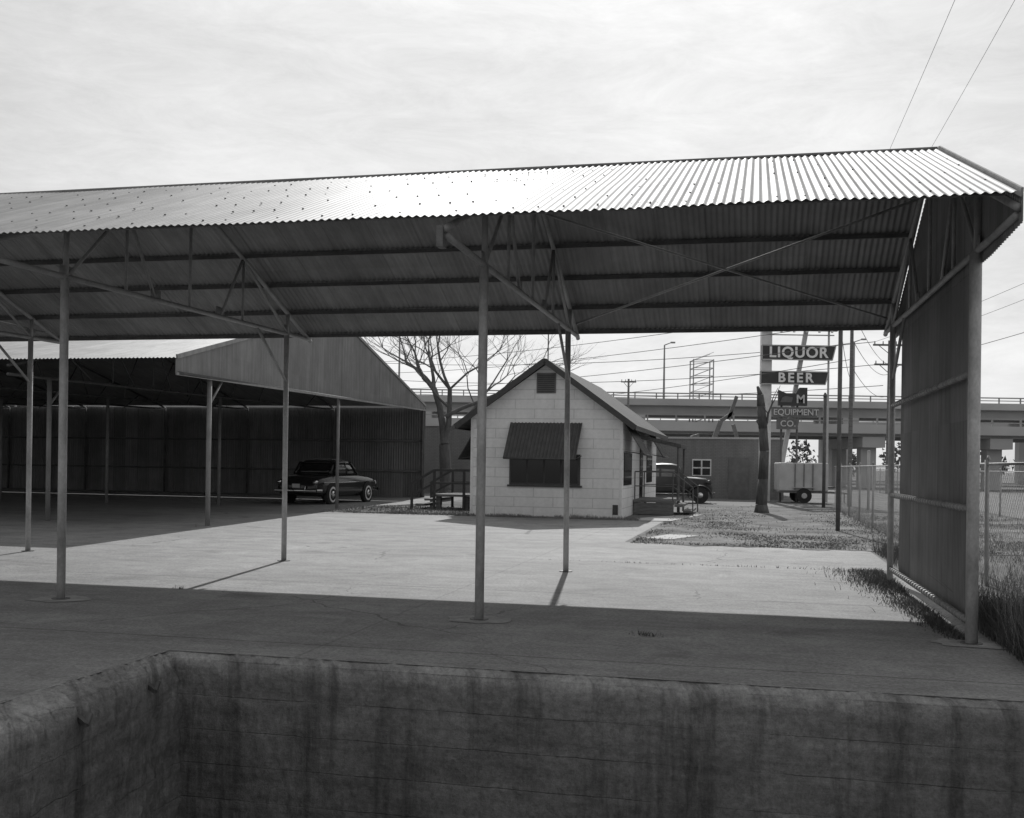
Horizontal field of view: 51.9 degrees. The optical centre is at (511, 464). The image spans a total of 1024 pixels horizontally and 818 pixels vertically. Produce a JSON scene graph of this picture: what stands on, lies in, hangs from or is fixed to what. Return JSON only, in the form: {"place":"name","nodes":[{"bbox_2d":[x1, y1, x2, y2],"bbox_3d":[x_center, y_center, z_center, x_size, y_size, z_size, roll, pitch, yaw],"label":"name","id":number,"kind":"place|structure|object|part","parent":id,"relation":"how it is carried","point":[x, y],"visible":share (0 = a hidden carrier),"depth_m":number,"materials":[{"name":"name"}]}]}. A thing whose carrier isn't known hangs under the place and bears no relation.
{"place":"outdoors","nodes":[
{"label":"outdoors","id":0,"kind":"place"},
{"bbox_2d":[0,489,1023,702],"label":"concrete paving","id":1,"kind":"structure","parent":0,"point":[391,588],"depth_m":12.25,"materials":[{"name":"grey concrete"}]},
{"bbox_2d":[0,337,425,525],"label":"corrugated shed","id":2,"kind":"structure","parent":1,"relation":"on","point":[219,448],"depth_m":49.19,"materials":[{"name":"paint"}]},
{"bbox_2d":[274,458,379,503],"bbox_3d":[-7.111,0.658,41.000,2.028,1.746,5.450,1,0,18],"label":"parked car","id":3,"kind":"object","parent":1,"relation":"on","point":[312,477],"visible":0.91,"depth_m":39.75,"materials":[{"name":"black paint"}]},
{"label":"windows","id":4,"kind":"part","parent":3,"relation":"part of","materials":[{"name":"black glass"}]},
{"bbox_2d":[0,146,1023,648],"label":"corrugated shed","id":5,"kind":"structure","parent":1,"relation":"on","point":[804,242],"depth_m":13.94,"materials":[{"name":"metal"}]},
{"bbox_2d":[0,649,1023,817],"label":"concrete pit","id":6,"kind":"object","parent":1,"relation":"on","point":[176,734],"visible":1,"depth_m":7.89,"materials":[{"name":"concrete"}]},
{"bbox_2d":[0,0,1023,472],"label":"sky","id":7,"kind":"structure","parent":0,"point":[94,93],"materials":[{"name":"white"}]},
{"bbox_2d":[1,471,1023,703],"bbox_3d":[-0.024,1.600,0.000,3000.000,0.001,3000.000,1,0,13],"label":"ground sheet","id":8,"kind":"object","parent":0,"point":[815,501],"visible":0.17,"depth_m":41.37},
{"bbox_2d":[425,426,470,492],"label":"tall wing","id":9,"kind":"structure","parent":8,"relation":"on","point":[458,440],"depth_m":55.31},
{"bbox_2d":[3,389,1023,484],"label":"highway overpass","id":10,"kind":"object","parent":8,"relation":"on","point":[749,407],"visible":0.2,"depth_m":118.50,"materials":[{"name":"concrete"}]},
{"bbox_2d":[398,340,399,376],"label":"street lamp","id":11,"kind":"object","parent":10,"relation":"on","point":[399,364],"visible":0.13,"depth_m":117.91,"materials":[{"name":"grey metal"}]},
{"bbox_2d":[663,342,674,398],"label":"street lamp","id":12,"kind":"object","parent":10,"relation":"on","point":[664,370],"visible":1,"depth_m":117.91,"materials":[{"name":"grey metal"}]},
{"bbox_2d":[853,338,865,400],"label":"street lamp","id":13,"kind":"object","parent":10,"relation":"on","point":[854,368],"visible":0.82,"depth_m":118.91,"materials":[{"name":"grey metal"}]},
{"bbox_2d":[14,405,1023,489],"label":"highway overpass","id":14,"kind":"object","parent":8,"relation":"on","point":[995,441],"visible":0.29,"depth_m":88.10,"materials":[{"name":"concrete"}]},
{"bbox_2d":[472,365,656,518],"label":"walls","id":15,"kind":"structure","parent":8,"relation":"on","point":[598,451],"depth_m":32.15,"materials":[{"name":"white brick"}]},
{"bbox_2d":[458,437,470,459],"bbox_3d":[-1.160,-0.685,34.533,0.633,1.084,2.225,1,0,13],"label":"side awning","id":16,"kind":"object","parent":15,"relation":"attached to","point":[465,454],"visible":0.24,"depth_m":33.81,"materials":[{"name":"metal"}]},
{"bbox_2d":[503,422,581,459],"bbox_3d":[0.925,-0.708,31.829,2.318,1.134,0.634,1,0,13],"label":"front awning","id":17,"kind":"object","parent":15,"relation":"attached to","point":[533,440],"visible":0.9,"depth_m":31.83,"materials":[{"name":"metal"}]},
{"bbox_2d":[507,484,581,487],"bbox_3d":[0.985,0.667,32.114,2.320,0.055,0.090,1,0,13],"label":"front window sill","id":18,"kind":"structure","parent":15,"relation":"attached to","point":[544,486],"depth_m":32.07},
{"bbox_2d":[509,455,580,485],"bbox_3d":[0.995,0.165,32.128,2.200,0.940,0.061,1,0,13],"label":"front window frame","id":19,"kind":"object","parent":15,"relation":"attached to","point":[561,483],"visible":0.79,"depth_m":32.10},
{"bbox_2d":[511,457,577,483],"bbox_3d":[0.978,0.165,32.096,2.060,0.820,0.022,1,0,13],"label":"front window glass","id":20,"kind":"object","parent":19,"relation":"attached to","point":[535,471],"visible":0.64,"depth_m":32.11,"materials":[{"name":"black glass"}]},
{"bbox_2d":[536,373,555,392],"bbox_3d":[1.051,-2.474,32.130,0.600,0.620,0.050,1,0,13],"label":"gable vent frame","id":21,"kind":"object","parent":15,"relation":"attached to","point":[546,382],"visible":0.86,"depth_m":32.10,"materials":[{"name":"grey wood"}]},
{"bbox_2d":[538,375,554,391],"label":"gable vent louvers","id":22,"kind":"object","parent":21,"relation":"in","point":[546,383],"visible":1,"depth_m":32.07,"materials":[{"name":"black wood"}]},
{"bbox_2d":[470,418,622,518],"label":"corner boards","id":23,"kind":"object","parent":15,"relation":"attached to","point":[620,467],"visible":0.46,"depth_m":31.61,"materials":[{"name":"white paint"}]},
{"bbox_2d":[459,358,666,436],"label":"roof","id":24,"kind":"structure","parent":15,"relation":"on","point":[619,406],"depth_m":35.87,"materials":[{"name":"grey metal"}]},
{"bbox_2d":[453,358,667,439],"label":"rake boards","id":25,"kind":"object","parent":24,"relation":"attached to","point":[561,373],"visible":0.84,"depth_m":31.80,"materials":[{"name":"black wood"}]},
{"bbox_2d":[612,505,617,514],"bbox_3d":[3.105,1.377,31.654,0.160,0.300,0.035,1,0,13],"label":"crawl vent","id":26,"kind":"object","parent":15,"relation":"attached to","point":[615,510],"visible":1,"depth_m":31.64,"materials":[{"name":"black metal"}]},
{"bbox_2d":[623,450,651,497],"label":"side windows","id":27,"kind":"structure","parent":15,"relation":"attached to","point":[627,478],"depth_m":36.53,"materials":[{"name":"black glass"}]},
{"bbox_2d":[624,423,650,455],"bbox_3d":[3.959,-0.758,33.002,0.632,0.985,2.225,1,0,13],"label":"side awning","id":28,"kind":"object","parent":15,"relation":"attached to","point":[640,443],"visible":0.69,"depth_m":32.61,"materials":[{"name":"metal"}]},
{"bbox_2d":[650,435,667,457],"bbox_3d":[5.511,-0.735,39.776,0.632,0.985,2.225,1,0,13],"label":"window awning","id":29,"kind":"object","parent":15,"relation":"attached to","point":[661,450],"visible":0.64,"depth_m":39.38,"materials":[{"name":"metal"}]},
{"bbox_2d":[639,435,686,449],"bbox_3d":[5.260,-0.771,36.756,1.500,0.460,3.200,1,0,13],"label":"porch hood","id":30,"kind":"object","parent":15,"relation":"attached to","point":[651,439],"visible":0.86,"depth_m":35.21,"materials":[{"name":"grey metal"}]},
{"bbox_2d":[621,379,635,407],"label":"utility pole","id":31,"kind":"object","parent":8,"relation":"on","point":[628,386],"visible":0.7,"depth_m":103.95,"materials":[{"name":"grey wood"}]},
{"bbox_2d":[689,352,713,421],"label":"lattice scaffold tower","id":32,"kind":"structure","parent":8,"relation":"on","point":[709,375],"depth_m":126.78,"materials":[{"name":"grey metal"}]},
{"bbox_2d":[690,396,738,436],"bbox_3d":[12.020,-1.212,63.500,3.400,5.884,2.700,1,0,0],"label":"boom excavator","id":33,"kind":"object","parent":8,"relation":"on","point":[720,422],"visible":0.18,"depth_m":63.42,"materials":[{"name":"metal"}]},
{"bbox_2d":[656,439,783,499],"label":"wing","id":34,"kind":"structure","parent":8,"relation":"on","point":[718,452],"depth_m":52.99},
{"bbox_2d":[426,424,783,439],"bbox_3d":[-1.511,-1.763,61.598,33.700,0.640,13.200,1,0,13],"label":"coping","id":35,"kind":"object","parent":34,"relation":"on","point":[685,437],"visible":0.04,"depth_m":53.04,"materials":[{"name":"concrete"}]},
{"bbox_2d":[692,459,710,475],"bbox_3d":[9.593,0.169,53.201,0.950,0.850,0.100,1,0,13],"label":"window frame","id":36,"kind":"object","parent":34,"relation":"attached to","point":[701,467],"visible":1,"depth_m":53.15,"materials":[{"name":"white wood"}]},
{"bbox_2d":[693,460,709,474],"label":"window panes","id":37,"kind":"object","parent":36,"relation":"in","point":[697,471],"visible":1,"depth_m":53.15,"materials":[{"name":"black glass"}]},
{"bbox_2d":[728,457,748,498],"bbox_3d":[11.364,0.711,52.793,1.000,2.080,0.100,1,0,13],"label":"door","id":38,"kind":"structure","parent":34,"relation":"attached to","point":[738,478],"depth_m":52.74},
{"bbox_2d":[457,415,1006,426],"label":"highway overpass","id":39,"kind":"object","parent":8,"relation":"on","point":[896,423],"visible":0.05,"depth_m":144.78,"materials":[{"name":"concrete"}]},
{"bbox_2d":[822,393,826,507],"bbox_3d":[12.910,-0.581,43.500,0.190,4.750,0.200,1,0,0],"label":"steel pole","id":40,"kind":"object","parent":8,"relation":"on","point":[824,448],"visible":1,"depth_m":43.44,"materials":[{"name":"grey metal"}]},
{"bbox_2d":[847,331,853,504],"bbox_3d":[14.507,-3.683,45.000,2.400,11.000,0.200,1,0,13],"label":"utility pole","id":41,"kind":"object","parent":8,"relation":"on","point":[850,432],"visible":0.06,"depth_m":44.93,"materials":[{"name":"grey wood"}]},
{"bbox_2d":[873,340,901,492],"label":"utility pole","id":42,"kind":"object","parent":8,"relation":"on","point":[887,420],"visible":0.61,"depth_m":69.94,"materials":[{"name":"grey wood"}]},
{"bbox_2d":[786,439,1014,476],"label":"distant trees","id":43,"kind":"object","parent":8,"relation":"on","point":[854,458],"visible":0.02,"depth_m":223.19,"materials":[{"name":"black plant"}]},
{"bbox_2d":[875,468,1023,519],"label":"chain link fence","id":44,"kind":"object","parent":8,"relation":"on","point":[879,489],"visible":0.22,"depth_m":37.08,"materials":[{"name":"metal"}]},
{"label":"utility pole","id":45,"kind":"object","parent":8,"relation":"on","visible":0},
{"bbox_2d":[382,0,1023,406],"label":"overhead wires","id":46,"kind":"object","parent":45,"relation":"attached to","point":[712,342],"visible":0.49,"depth_m":59.14,"materials":[{"name":"black metal"}]},
{"bbox_2d":[2,484,1023,517],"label":"street","id":47,"kind":"structure","parent":0,"point":[743,502],"depth_m":49.19,"materials":[{"name":"grey asphalt"}]},
{"bbox_2d":[656,463,715,503],"bbox_3d":[7.036,0.824,46.586,3.923,1.740,1.720,1,0,8],"label":"vintage car","id":48,"kind":"object","parent":47,"relation":"on","point":[704,486],"visible":0.46,"depth_m":45.92,"materials":[{"name":"paint"}]},
{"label":"windows","id":49,"kind":"part","parent":48,"relation":"part of","materials":[{"name":"grey glass"}]},
{"bbox_2d":[772,388,818,501],"bbox_3d":[13.390,-0.909,49.835,2.150,5.420,0.350,1,0,0],"label":"equipment company sign","id":50,"kind":"object","parent":47,"relation":"on","point":[787,417],"visible":1,"depth_m":49.70,"materials":[{"name":"metal"}]},
{"bbox_2d":[758,331,836,501],"bbox_3d":[13.604,-2.696,50.260,3.675,9.000,0.720,1,0,0],"label":"liquor beer roadside sign","id":51,"kind":"object","parent":47,"relation":"on","point":[797,378],"visible":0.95,"depth_m":50.00,"materials":[{"name":"grey metal"}]},
{"bbox_2d":[773,463,846,502],"bbox_3d":[14.025,0.874,49.144,3.358,1.850,2.200,1,0,6],"label":"utility trailer","id":52,"kind":"object","parent":47,"relation":"on","point":[803,481],"visible":0.96,"depth_m":48.32,"materials":[{"name":"grey paint"}]},
{"bbox_2d":[324,500,1023,555],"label":"lawn","id":53,"kind":"structure","parent":0,"point":[781,527],"depth_m":28.49,"materials":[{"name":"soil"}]},
{"bbox_2d":[410,469,469,509],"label":"side stoop handrails","id":54,"kind":"object","parent":53,"relation":"on","point":[433,483],"visible":0.6,"depth_m":35.97,"materials":[{"name":"black metal"}]},
{"bbox_2d":[415,493,469,509],"bbox_3d":[-1.742,1.304,36.891,2.750,0.540,2.150,1,0,13],"label":"side stoop","id":55,"kind":"object","parent":53,"relation":"on","point":[440,497],"visible":0.7,"depth_m":36.06,"materials":[{"name":"concrete"}]},
{"bbox_2d":[364,334,603,500],"bbox_3d":[-1.942,-3.774,45.597,11.937,10.945,7.509,1,0,14],"label":"bare tree","id":56,"kind":"object","parent":53,"relation":"on","point":[445,427],"visible":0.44,"depth_m":45.17,"materials":[{"name":"grey plant"}]},
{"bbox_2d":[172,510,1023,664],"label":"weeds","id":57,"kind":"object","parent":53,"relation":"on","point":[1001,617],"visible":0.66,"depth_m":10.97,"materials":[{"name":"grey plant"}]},
{"bbox_2d":[633,502,672,514],"bbox_3d":[4.618,1.459,34.479,1.270,0.380,0.030,1,0,13],"label":"porch skirt","id":58,"kind":"object","parent":53,"relation":"on","point":[655,508],"visible":1,"depth_m":34.46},
{"bbox_2d":[633,497,695,515],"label":"porch deck","id":59,"kind":"structure","parent":53,"relation":"on","point":[679,504],"depth_m":34.83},
{"bbox_2d":[634,447,697,514],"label":"porch railings","id":60,"kind":"object","parent":53,"relation":"on","point":[679,485],"visible":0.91,"depth_m":35.12,"materials":[{"name":"black metal"}]},
{"bbox_2d":[754,386,779,512],"bbox_3d":[9.030,-0.472,37.294,0.916,4.646,0.668,1,0,29],"label":"dead tree","id":61,"kind":"object","parent":53,"relation":"on","point":[761,505],"visible":0.98,"depth_m":37.26,"materials":[{"name":"grey plant"}]},
{"bbox_2d":[835,331,842,530],"bbox_3d":[8.246,-0.926,27.000,0.402,5.300,0.110,1,0,0],"label":"steel pole","id":62,"kind":"object","parent":53,"relation":"on","point":[839,417],"visible":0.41,"depth_m":26.95,"materials":[{"name":"black metal"}]},
{"bbox_2d":[867,450,870,509],"bbox_3d":[13.892,0.628,41.000,0.133,2.360,0.140,1,0,0],"label":"steel pole","id":63,"kind":"object","parent":53,"relation":"on","point":[868,463],"visible":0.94,"depth_m":40.96,"materials":[{"name":"grey metal"}]},
{"bbox_2d":[834,456,1023,597],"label":"chain link fence","id":64,"kind":"object","parent":53,"relation":"on","point":[986,525],"visible":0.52,"depth_m":15.01,"materials":[{"name":"metal"}]}
]}

